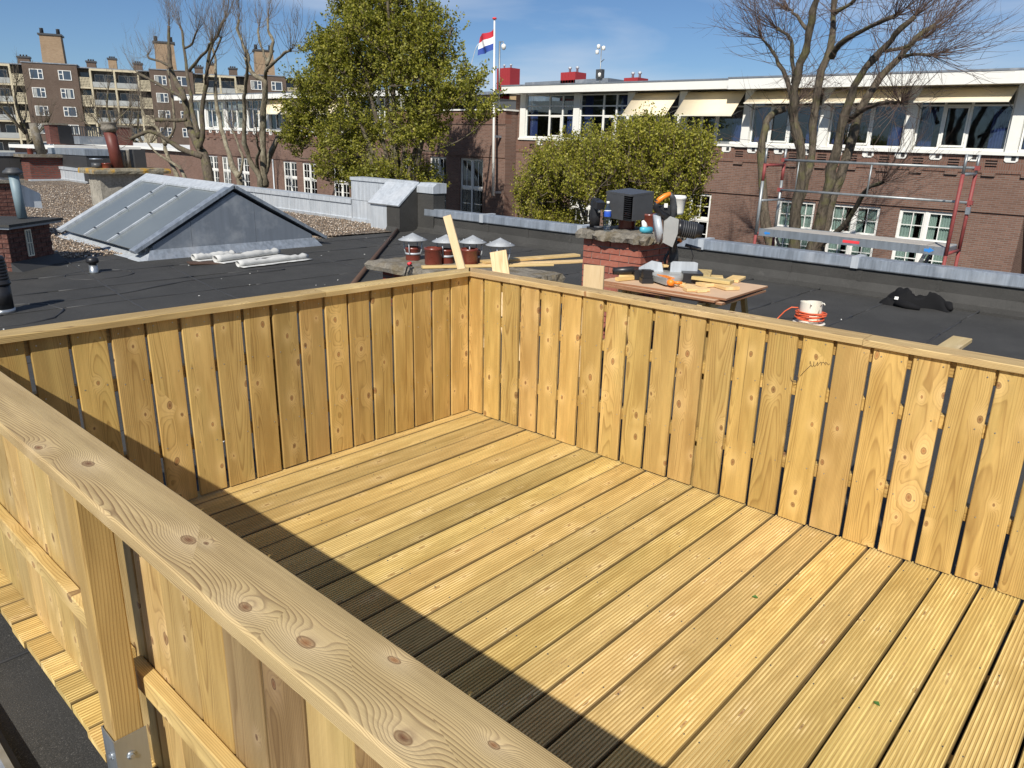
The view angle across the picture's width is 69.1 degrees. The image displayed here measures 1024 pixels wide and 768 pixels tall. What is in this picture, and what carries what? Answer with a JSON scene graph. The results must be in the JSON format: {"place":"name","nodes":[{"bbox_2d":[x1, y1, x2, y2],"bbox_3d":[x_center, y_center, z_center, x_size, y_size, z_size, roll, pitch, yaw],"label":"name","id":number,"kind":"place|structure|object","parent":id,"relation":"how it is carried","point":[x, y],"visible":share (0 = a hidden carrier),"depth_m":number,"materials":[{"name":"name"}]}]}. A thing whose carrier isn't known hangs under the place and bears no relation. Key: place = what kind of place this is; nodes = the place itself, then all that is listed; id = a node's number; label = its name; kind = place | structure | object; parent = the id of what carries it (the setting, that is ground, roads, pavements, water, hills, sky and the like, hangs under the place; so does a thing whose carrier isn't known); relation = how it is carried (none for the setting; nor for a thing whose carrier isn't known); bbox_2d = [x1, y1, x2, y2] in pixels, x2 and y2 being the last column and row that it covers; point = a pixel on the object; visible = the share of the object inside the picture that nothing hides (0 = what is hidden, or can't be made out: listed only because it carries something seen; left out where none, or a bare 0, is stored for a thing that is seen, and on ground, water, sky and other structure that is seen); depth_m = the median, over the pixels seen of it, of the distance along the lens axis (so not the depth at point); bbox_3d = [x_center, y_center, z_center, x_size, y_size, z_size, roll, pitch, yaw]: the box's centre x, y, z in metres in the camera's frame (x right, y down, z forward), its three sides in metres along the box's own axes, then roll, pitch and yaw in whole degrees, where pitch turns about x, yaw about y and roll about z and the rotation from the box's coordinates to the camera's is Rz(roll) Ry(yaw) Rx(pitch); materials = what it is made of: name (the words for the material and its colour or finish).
{"place":"outdoors","nodes":[
{"label":"outdoors","id":0,"kind":"place"},
{"bbox_2d":[477,91,517,99],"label":"ochre flats","id":1,"kind":"structure","parent":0,"point":[511,96],"depth_m":62.09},
{"bbox_2d":[0,0,1023,91],"label":"sky","id":2,"kind":"structure","parent":0,"point":[542,39],"materials":[{"name":"blue"}]},
{"bbox_2d":[612,266,638,274],"bbox_3d":[1.069,-1.039,6.845,0.322,0.095,0.176,-12,22,-36],"label":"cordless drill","id":3,"kind":"object","parent":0,"point":[622,270],"visible":0.66,"depth_m":6.78,"materials":[{"name":"black plastic"}]},
{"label":"ground","id":4,"kind":"structure","parent":0,"visible":0},
{"bbox_2d":[0,46,60,143],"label":"slender bare tree","id":5,"kind":"object","parent":4,"relation":"on","point":[47,119],"visible":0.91,"depth_m":74.17,"materials":[{"name":"brown plant"}]},
{"bbox_2d":[8,136,140,152],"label":"flat roof extension","id":6,"kind":"object","parent":4,"relation":"on","point":[94,140],"visible":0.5,"depth_m":43.47,"materials":[{"name":"concrete"}]},
{"bbox_2d":[42,123,67,143],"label":"squat brick chimney","id":7,"kind":"object","parent":6,"relation":"on","point":[51,133],"visible":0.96,"depth_m":42.85,"materials":[{"name":"brick"}]},
{"bbox_2d":[57,125,103,143],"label":"terrace railing","id":8,"kind":"object","parent":6,"relation":"on","point":[66,135],"visible":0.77,"depth_m":43.24,"materials":[{"name":"grey metal"}]},
{"bbox_2d":[116,125,132,145],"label":"squat brick chimney","id":9,"kind":"object","parent":6,"relation":"on","point":[121,141],"visible":0.5,"depth_m":45.54,"materials":[{"name":"brick"}]},
{"bbox_2d":[61,60,143,136],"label":"slender bare tree","id":10,"kind":"object","parent":4,"relation":"on","point":[101,104],"visible":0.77,"depth_m":74.18,"materials":[{"name":"brown plant"}]},
{"bbox_2d":[95,79,171,143],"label":"slender bare tree","id":11,"kind":"object","parent":4,"relation":"on","point":[139,138],"visible":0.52,"depth_m":77.64,"materials":[{"name":"brown plant"}]},
{"bbox_2d":[66,142,231,183],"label":"annex","id":12,"kind":"object","parent":4,"relation":"on","point":[154,159],"visible":0.07,"depth_m":60.24,"materials":[{"name":"brick"}]},
{"bbox_2d":[118,34,192,177],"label":"pruned bare tree","id":13,"kind":"object","parent":4,"relation":"on","point":[167,158],"visible":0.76,"depth_m":41.43,"materials":[{"name":"brown plant"}]},
{"bbox_2d":[87,0,248,181],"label":"pruned bare tree","id":14,"kind":"object","parent":4,"relation":"on","point":[196,134],"visible":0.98,"depth_m":37.51,"materials":[{"name":"brown plant"}]},
{"bbox_2d":[0,61,361,151],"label":"apartment block","id":15,"kind":"structure","parent":4,"relation":"on","point":[51,80],"depth_m":117.41,"materials":[{"name":"brick"}]},
{"bbox_2d":[29,69,43,78],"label":"window","id":16,"kind":"structure","parent":15,"relation":"in","point":[38,74],"depth_m":113.01,"materials":[{"name":"white glass"}]},
{"bbox_2d":[32,87,46,97],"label":"window","id":17,"kind":"structure","parent":15,"relation":"in","point":[34,89],"depth_m":113.79,"materials":[{"name":"white paint"}]},
{"bbox_2d":[37,28,66,63],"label":"tall chimney","id":18,"kind":"object","parent":15,"relation":"on","point":[52,48],"visible":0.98,"depth_m":114.99,"materials":[{"name":"beige brick"}]},
{"bbox_2d":[58,70,71,80],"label":"window","id":19,"kind":"structure","parent":15,"relation":"in","point":[63,74],"depth_m":114.40,"materials":[{"name":"white glass"}]},
{"bbox_2d":[60,88,74,98],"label":"window","id":20,"kind":"structure","parent":15,"relation":"in","point":[69,93],"depth_m":115.21,"materials":[{"name":"white paint"}]},
{"bbox_2d":[63,107,76,116],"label":"window","id":21,"kind":"structure","parent":15,"relation":"in","point":[70,112],"depth_m":116.00,"materials":[{"name":"white paint"}]},
{"bbox_2d":[107,56,117,68],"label":"chimney","id":22,"kind":"object","parent":15,"relation":"on","point":[112,60],"visible":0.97,"depth_m":118.90,"materials":[{"name":"beige brick"}]},
{"bbox_2d":[156,93,168,102],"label":"window","id":23,"kind":"structure","parent":15,"relation":"in","point":[159,95],"depth_m":120.18,"materials":[{"name":"white paint"}]},
{"bbox_2d":[152,36,176,69],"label":"tall chimney","id":24,"kind":"object","parent":15,"relation":"on","point":[161,49],"visible":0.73,"depth_m":120.78,"materials":[{"name":"beige brick"}]},
{"bbox_2d":[252,44,274,74],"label":"tall chimney","id":25,"kind":"object","parent":15,"relation":"on","point":[258,55],"visible":0.4,"depth_m":126.56,"materials":[{"name":"beige brick"}]},
{"bbox_2d":[201,0,315,187],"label":"pruned bare tree","id":26,"kind":"object","parent":4,"relation":"on","point":[261,172],"visible":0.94,"depth_m":32.65,"materials":[{"name":"brown plant"}]},
{"bbox_2d":[267,0,510,195],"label":"leafy tree","id":27,"kind":"object","parent":4,"relation":"on","point":[388,34],"visible":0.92,"depth_m":27.98,"materials":[{"name":"green plant"}]},
{"bbox_2d":[0,231,1023,767],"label":"flat roof","id":28,"kind":"structure","parent":4,"relation":"on","point":[40,725],"depth_m":8.48,"materials":[{"name":"asphalt"}]},
{"bbox_2d":[0,255,15,314],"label":"vent stack","id":29,"kind":"object","parent":28,"relation":"on","point":[6,303],"visible":1,"depth_m":7.65,"materials":[{"name":"metal"}]},
{"bbox_2d":[0,731,21,767],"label":"zinc kerb","id":30,"kind":"structure","parent":28,"relation":"on","point":[8,758],"depth_m":2.24,"materials":[{"name":"grey metal"}]},
{"bbox_2d":[0,177,41,215],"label":"dark brick chimney","id":31,"kind":"object","parent":28,"relation":"on","point":[31,197],"visible":0.29,"depth_m":12.56,"materials":[{"name":"brick"}]},
{"bbox_2d":[0,152,49,178],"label":"felt party wall","id":32,"kind":"structure","parent":28,"relation":"on","point":[8,160],"depth_m":26.56,"materials":[{"name":"metal"}]},
{"bbox_2d":[0,216,66,271],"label":"brick roof stack","id":33,"kind":"object","parent":28,"relation":"on","point":[26,244],"visible":0.99,"depth_m":10.19,"materials":[{"name":"brick"}]},
{"bbox_2d":[2,168,26,217],"bbox_3d":[-6.894,-2.656,10.350,0.250,0.682,0.250,16,23,40],"label":"grey vent pipe","id":34,"kind":"object","parent":33,"relation":"on","point":[13,174],"visible":1,"depth_m":10.30,"materials":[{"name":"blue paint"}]},
{"bbox_2d":[24,229,34,255],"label":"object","id":35,"kind":"structure","parent":33,"relation":"in","point":[28,236],"depth_m":10.22,"materials":[{"name":"grey metal"}]},
{"bbox_2d":[47,148,109,183],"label":"felt stair block","id":36,"kind":"structure","parent":28,"relation":"on","point":[76,157],"depth_m":25.65,"materials":[{"name":"metal"}]},
{"bbox_2d":[86,256,98,273],"bbox_3d":[-5.639,-1.601,10.013,0.160,0.222,0.160,16,23,40],"label":"vent pipe","id":37,"kind":"object","parent":28,"relation":"on","point":[93,261],"visible":1,"depth_m":9.97,"materials":[{"name":"metal"}]},
{"bbox_2d":[78,122,170,204],"bbox_3d":[-9.770,-5.507,18.765,1.098,2.070,1.876,16,23,40],"label":"rendered chimney","id":38,"kind":"object","parent":28,"relation":"on","point":[121,169],"visible":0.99,"depth_m":18.40,"materials":[{"name":"concrete"}]},
{"bbox_2d":[56,173,326,261],"bbox_3d":[-5.661,-3.060,13.132,3.470,1.105,3.371,17,24,39],"label":"roof skylight","id":39,"kind":"object","parent":28,"relation":"on","point":[147,217],"visible":0.99,"depth_m":12.22,"materials":[{"name":"metal"}]},
{"bbox_2d":[59,166,352,219],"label":"zinc parapet","id":40,"kind":"structure","parent":28,"relation":"on","point":[332,206],"depth_m":18.36,"materials":[{"name":"grey metal"}]},
{"bbox_2d":[20,179,391,258],"bbox_3d":[-14.287,-3.935,16.603,19.838,0.056,15.150,17,24,39],"label":"gravel bed","id":41,"kind":"object","parent":28,"relation":"on","point":[42,183],"visible":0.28,"depth_m":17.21,"materials":[{"name":"grey gravel"}]},
{"bbox_2d":[13,123,63,180],"bbox_3d":[-16.789,-8.290,26.622,1.250,1.996,1.530,16,23,40],"label":"brick chimney","id":42,"kind":"object","parent":41,"relation":"on","point":[41,164],"visible":0.94,"depth_m":26.39,"materials":[{"name":"brick"}]},
{"bbox_2d":[191,250,235,260],"bbox_3d":[-4.561,-1.985,11.480,0.243,0.114,0.706,13,21,34],"label":"underlay roll","id":43,"kind":"object","parent":28,"relation":"on","point":[202,257],"visible":0.65,"depth_m":11.36,"materials":[{"name":"fabric"}]},
{"bbox_2d":[0,268,469,499],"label":"timber fence","id":44,"kind":"object","parent":28,"relation":"on","point":[275,347],"visible":0.9,"depth_m":3.85,"materials":[{"name":"brown wood"}]},
{"bbox_2d":[212,248,284,263],"bbox_3d":[-4.053,-2.005,11.564,0.269,0.123,1.229,11,20,28],"label":"underlay roll","id":45,"kind":"object","parent":28,"relation":"on","point":[247,255],"visible":0.97,"depth_m":11.54,"materials":[{"name":"fabric"}]},
{"bbox_2d":[236,253,311,267],"bbox_3d":[-3.554,-1.872,11.209,0.222,0.104,1.237,14,21,34],"label":"underlay roll","id":46,"kind":"object","parent":28,"relation":"on","point":[251,262],"visible":1,"depth_m":11.18,"materials":[{"name":"fabric"}]},
{"bbox_2d":[0,371,572,767],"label":"timber fence","id":47,"kind":"object","parent":28,"relation":"on","point":[186,633],"visible":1,"depth_m":1.60,"materials":[{"name":"brown wood"}]},
{"bbox_2d":[350,228,398,283],"bbox_3d":[-2.246,-2.320,12.799,0.078,0.151,6.768,0,17,-3],"label":"rusty pole","id":48,"kind":"object","parent":28,"relation":"on","point":[358,277],"visible":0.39,"depth_m":12.03,"materials":[{"name":"metal"}]},
{"bbox_2d":[350,177,446,232],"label":"party wall end","id":49,"kind":"structure","parent":28,"relation":"on","point":[392,205],"depth_m":15.70,"materials":[{"name":"metal"}]},
{"bbox_2d":[443,215,465,268],"bbox_3d":[-0.415,-0.899,6.600,0.075,1.200,0.022,-11,11,21],"label":"loose plank","id":50,"kind":"object","parent":28,"relation":"on","point":[454,241],"visible":0.35,"depth_m":6.53,"materials":[{"name":"beige wood"}]},
{"bbox_2d":[364,233,564,322],"bbox_3d":[-0.562,-1.197,8.392,2.162,0.927,1.092,16,23,40],"label":"concrete topped chimney","id":51,"kind":"object","parent":28,"relation":"on","point":[395,267],"visible":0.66,"depth_m":8.35,"materials":[{"name":"grey concrete"}]},
{"bbox_2d":[421,263,553,268],"bbox_3d":[-0.260,-1.319,8.299,1.500,0.024,0.100,-4,18,-15],"label":"loose plank","id":52,"kind":"object","parent":51,"relation":"on","point":[482,266],"visible":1,"depth_m":8.24,"materials":[{"name":"beige wood"}]},
{"bbox_2d":[478,259,582,264],"bbox_3d":[0.266,-1.389,8.551,1.350,0.026,0.130,-6,19,-23],"label":"loose plank","id":53,"kind":"object","parent":51,"relation":"on","point":[567,261],"visible":0.46,"depth_m":8.61,"materials":[{"name":"beige wood"}]},
{"bbox_2d":[480,253,579,263],"bbox_3d":[0.230,-1.465,8.672,1.300,0.029,0.130,-10,20,-29],"label":"loose plank","id":54,"kind":"object","parent":53,"relation":"on","point":[528,258],"visible":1,"depth_m":8.67,"materials":[{"name":"beige wood"}]},
{"bbox_2d":[490,250,519,360],"bbox_3d":[-0.048,-0.650,6.253,0.145,0.930,0.023,-7,5,18],"label":"loose plank","id":55,"kind":"object","parent":28,"relation":"on","point":[499,262],"visible":0.35,"depth_m":6.21,"materials":[{"name":"beige wood"}]},
{"bbox_2d":[0,409,1023,767],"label":"roof deck","id":56,"kind":"structure","parent":28,"relation":"on","point":[574,605],"depth_m":2.92,"materials":[{"name":"brown wood"}]},
{"bbox_2d":[579,264,604,375],"bbox_3d":[0.614,-0.473,5.753,0.165,0.885,0.024,9,18,27],"label":"loose plank","id":57,"kind":"object","parent":28,"relation":"on","point":[593,276],"visible":0.35,"depth_m":5.65,"materials":[{"name":"beige wood"}]},
{"bbox_2d":[575,211,686,343],"bbox_3d":[1.180,-1.068,7.541,0.886,1.300,0.838,16,23,40],"label":"brick chimney","id":58,"kind":"object","parent":28,"relation":"on","point":[623,243],"visible":0.45,"depth_m":7.25,"materials":[{"name":"brick"}]},
{"bbox_2d":[587,198,605,229],"bbox_3d":[0.835,-1.673,7.313,0.120,0.300,0.194,-4,18,-17],"label":"power tool","id":59,"kind":"object","parent":58,"relation":"on","point":[597,206],"visible":1,"depth_m":7.30,"materials":[{"name":"black plastic"}]},
{"bbox_2d":[606,188,653,220],"bbox_3d":[1.159,-1.771,7.342,0.330,0.255,0.330,-17,28,-36],"label":"vent box","id":60,"kind":"object","parent":58,"relation":"on","point":[638,203],"visible":0.94,"depth_m":7.25,"materials":[{"name":"black metal"}]},
{"bbox_2d":[639,220,652,233],"bbox_3d":[1.266,-1.490,7.059,0.128,0.125,0.079,-8,20,-27],"label":"spray bottle","id":61,"kind":"object","parent":58,"relation":"on","point":[644,228],"visible":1,"depth_m":7.04,"materials":[{"name":"teal plastic"}]},
{"bbox_2d":[602,277,767,376],"bbox_3d":[1.492,-0.544,6.705,1.265,0.738,0.921,16,23,40],"label":"saw table","id":62,"kind":"object","parent":28,"relation":"on","point":[714,297],"visible":0.39,"depth_m":6.33,"materials":[{"name":"brown wood"}]},
{"bbox_2d":[639,269,653,283],"bbox_3d":[1.181,-0.946,6.530,0.100,0.115,0.090,-1,18,-8],"label":"battery charger","id":63,"kind":"object","parent":62,"relation":"on","point":[646,277],"visible":1,"depth_m":6.50,"materials":[{"name":"black plastic"}]},
{"bbox_2d":[633,192,703,285],"bbox_3d":[1.433,-1.302,6.572,0.572,0.771,0.584,-10,21,-32],"label":"mitre saw","id":64,"kind":"object","parent":62,"relation":"on","point":[669,228],"visible":0.97,"depth_m":6.51,"materials":[{"name":"grey metal"}]},
{"bbox_2d":[703,281,739,289],"bbox_3d":[1.782,-0.870,6.472,0.140,0.028,0.460,-5,18,-19],"label":"wood offcut","id":65,"kind":"object","parent":62,"relation":"on","point":[725,286],"visible":0.46,"depth_m":6.29,"materials":[{"name":"beige wood"}]},
{"bbox_2d":[691,276,733,284],"bbox_3d":[1.745,-0.907,6.471,0.340,0.028,0.130,14,21,30],"label":"wood offcut","id":66,"kind":"object","parent":65,"relation":"on","point":[716,280],"visible":0.92,"depth_m":6.43,"materials":[{"name":"beige wood"}]},
{"bbox_2d":[414,209,1023,320],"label":"roof parapet","id":67,"kind":"structure","parent":28,"relation":"on","point":[990,293],"depth_m":10.93,"materials":[{"name":"metal"}]},
{"bbox_2d":[468,267,1023,599],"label":"timber fence","id":68,"kind":"object","parent":28,"relation":"on","point":[707,373],"visible":0.97,"depth_m":3.58,"materials":[{"name":"brown wood"}]},
{"bbox_2d":[777,300,826,325],"bbox_3d":[3.324,-0.822,8.510,0.363,0.266,0.554,57,58,69],"label":"cable reel","id":69,"kind":"object","parent":28,"relation":"on","point":[809,312],"visible":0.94,"depth_m":8.48,"materials":[{"name":"beige plastic"}]},
{"bbox_2d":[879,287,952,311],"bbox_3d":[5.274,-1.114,9.671,0.866,0.241,0.578,15,22,36],"label":"jacket","id":70,"kind":"object","parent":28,"relation":"on","point":[904,298],"visible":0.99,"depth_m":9.60,"materials":[{"name":"black fabric"}]},
{"bbox_2d":[937,336,971,349],"bbox_3d":[1.981,-0.159,3.387,0.085,0.023,0.500,17,25,41],"label":"loose plank","id":71,"kind":"object","parent":28,"relation":"on","point":[957,342],"visible":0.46,"depth_m":3.46,"materials":[{"name":"beige wood"}]},
{"bbox_2d":[173,68,1023,273],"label":"school building","id":72,"kind":"structure","parent":4,"relation":"on","point":[975,116],"depth_m":27.40,"materials":[{"name":"brick"}]},
{"bbox_2d":[206,101,224,128],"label":"top storey window","id":73,"kind":"structure","parent":72,"relation":"in","point":[211,104],"depth_m":53.61,"materials":[{"name":"white paint"}]},
{"bbox_2d":[222,156,230,182],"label":"small paned window","id":74,"kind":"structure","parent":72,"relation":"in","point":[227,170],"depth_m":53.91,"materials":[{"name":"white paint"}]},
{"bbox_2d":[226,101,241,128],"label":"top storey window","id":75,"kind":"structure","parent":72,"relation":"in","point":[237,108],"depth_m":51.50,"materials":[{"name":"white paint"}]},
{"bbox_2d":[237,157,249,185],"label":"small paned window","id":76,"kind":"structure","parent":72,"relation":"in","point":[244,172],"depth_m":52.30,"materials":[{"name":"white paint"}]},
{"bbox_2d":[247,100,266,129],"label":"top storey window","id":77,"kind":"structure","parent":72,"relation":"in","point":[253,108],"depth_m":49.90,"materials":[{"name":"white paint"}]},
{"bbox_2d":[284,161,296,190],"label":"small paned window","id":78,"kind":"structure","parent":72,"relation":"in","point":[291,176],"depth_m":48.52,"materials":[{"name":"white paint"}]},
{"bbox_2d":[303,162,316,192],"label":"small paned window","id":79,"kind":"structure","parent":72,"relation":"in","point":[307,178],"depth_m":47.21,"materials":[{"name":"white paint"}]},
{"bbox_2d":[431,156,445,200],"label":"small paned window","id":80,"kind":"structure","parent":72,"relation":"in","point":[439,158],"depth_m":37.90,"materials":[{"name":"white paint"}]},
{"bbox_2d":[461,158,482,212],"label":"small paned window","id":81,"kind":"structure","parent":72,"relation":"in","point":[466,187],"depth_m":36.68,"materials":[{"name":"white paint"}]},
{"bbox_2d":[492,17,501,195],"bbox_3d":[-0.704,-12.568,34.069,0.238,7.650,0.600,16,23,40],"label":"flagpole","id":82,"kind":"object","parent":72,"relation":"on","point":[494,192],"visible":1,"depth_m":34.28,"materials":[{"name":"white metal"}]},
{"bbox_2d":[471,30,493,63],"bbox_3d":[-1.458,-15.107,33.763,1.711,1.758,0.200,16,23,40],"label":"flag","id":83,"kind":"object","parent":82,"relation":"attached to","point":[486,40],"visible":0.95,"depth_m":33.32,"materials":[{"name":"multicoloured fabric"}]},
{"bbox_2d":[498,41,505,106],"bbox_3d":[-0.472,-13.911,34.021,0.396,3.250,0.220,16,23,40],"label":"camera mast","id":84,"kind":"object","parent":72,"relation":"on","point":[503,46],"visible":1,"depth_m":33.95,"materials":[{"name":"grey metal"}]},
{"bbox_2d":[497,64,519,98],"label":"red chimney","id":85,"kind":"object","parent":72,"relation":"on","point":[510,76],"visible":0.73,"depth_m":61.45,"materials":[{"name":"metal"}]},
{"bbox_2d":[525,94,573,138],"bbox_3d":[1.758,-12.046,33.552,2.780,1.850,0.295,17,24,39],"label":"top storey window","id":86,"kind":"structure","parent":72,"relation":"in","point":[534,115],"depth_m":33.47,"materials":[{"name":"white paint"}]},
{"bbox_2d":[525,78,623,100],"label":"roof plant room","id":87,"kind":"object","parent":72,"relation":"on","point":[537,98],"visible":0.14,"depth_m":42.59,"materials":[{"name":"metal"}]},
{"bbox_2d":[560,66,585,100],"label":"red chimney","id":88,"kind":"object","parent":87,"relation":"on","point":[571,76],"visible":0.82,"depth_m":41.90,"materials":[{"name":"metal"}]},
{"bbox_2d":[595,44,604,81],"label":"antenna mast","id":89,"kind":"object","parent":87,"relation":"on","point":[599,73],"visible":0.96,"depth_m":40.25,"materials":[{"name":"white metal"}]},
{"bbox_2d":[579,93,627,139],"bbox_3d":[3.944,-11.358,31.671,2.470,1.850,0.295,17,24,39],"label":"top storey window","id":90,"kind":"structure","parent":72,"relation":"in","point":[589,102],"depth_m":31.64,"materials":[{"name":"white paint"}]},
{"bbox_2d":[624,71,647,80],"bbox_3d":[6.592,-15.891,39.691,0.870,1.440,1.012,16,23,40],"label":"red chimney","id":91,"kind":"object","parent":72,"relation":"on","point":[633,78],"visible":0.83,"depth_m":39.32,"materials":[{"name":"metal"}]},
{"bbox_2d":[635,93,679,125],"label":"top storey window","id":92,"kind":"structure","parent":72,"relation":"in","point":[675,105],"depth_m":29.57,"materials":[{"name":"white paint"}]},
{"bbox_2d":[690,193,711,237],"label":"small paned window","id":93,"kind":"structure","parent":72,"relation":"in","point":[702,219],"depth_m":29.51,"materials":[{"name":"white paint"}]},
{"bbox_2d":[685,94,745,143],"bbox_3d":[7.766,-10.154,28.381,2.420,1.850,0.295,17,24,39],"label":"top storey window","id":94,"kind":"structure","parent":72,"relation":"in","point":[738,117],"depth_m":28.12,"materials":[{"name":"white paint"}]},
{"bbox_2d":[749,95,823,145],"bbox_3d":[9.837,-9.501,26.598,2.520,1.850,0.294,17,24,39],"label":"top storey window","id":95,"kind":"structure","parent":72,"relation":"in","point":[762,109],"depth_m":27.03,"materials":[{"name":"white paint"}]},
{"bbox_2d":[775,200,815,248],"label":"small paned window","id":96,"kind":"structure","parent":72,"relation":"in","point":[809,209],"depth_m":27.21,"materials":[{"name":"white paint"}]},
{"bbox_2d":[825,204,880,256],"bbox_3d":[11.861,-5.149,25.987,1.673,2.175,0.138,16,23,40],"label":"small paned window","id":97,"kind":"structure","parent":72,"relation":"in","point":[834,248],"depth_m":25.83,"materials":[{"name":"white paint"}]},
{"bbox_2d":[827,89,911,148],"bbox_3d":[11.905,-8.850,24.818,2.410,1.850,0.292,17,24,39],"label":"top storey window","id":98,"kind":"structure","parent":72,"relation":"in","point":[901,117],"depth_m":24.59,"materials":[{"name":"white paint"}]},
{"bbox_2d":[891,209,952,264],"bbox_3d":[13.523,-4.626,24.556,1.703,2.176,0.138,16,23,40],"label":"small paned window","id":99,"kind":"structure","parent":72,"relation":"in","point":[907,217],"depth_m":24.43,"materials":[{"name":"white paint"}]},
{"bbox_2d":[912,87,1018,151],"bbox_3d":[13.995,-8.192,23.019,2.580,1.850,0.292,17,24,39],"label":"top storey window","id":100,"kind":"structure","parent":72,"relation":"in","point":[1002,118],"depth_m":22.91,"materials":[{"name":"white paint"}]},
{"bbox_2d":[510,101,723,226],"bbox_3d":[2.844,-2.518,23.753,7.510,12.128,3.816,16,23,40],"label":"bushy tree","id":101,"kind":"object","parent":4,"relation":"on","point":[665,157],"visible":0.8,"depth_m":21.45,"materials":[{"name":"green plant"}]},
{"bbox_2d":[688,0,1023,251],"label":"pruned bare tree","id":102,"kind":"object","parent":4,"relation":"on","point":[834,181],"visible":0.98,"depth_m":18.37,"materials":[{"name":"brown plant"}]},
{"bbox_2d":[753,148,980,266],"bbox_3d":[5.061,1.753,12.661,2.860,10.920,0.775,17,24,39],"label":"scaffold","id":103,"kind":"object","parent":4,"relation":"on","point":[946,249],"visible":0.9,"depth_m":11.08,"materials":[{"name":"silver metal"}]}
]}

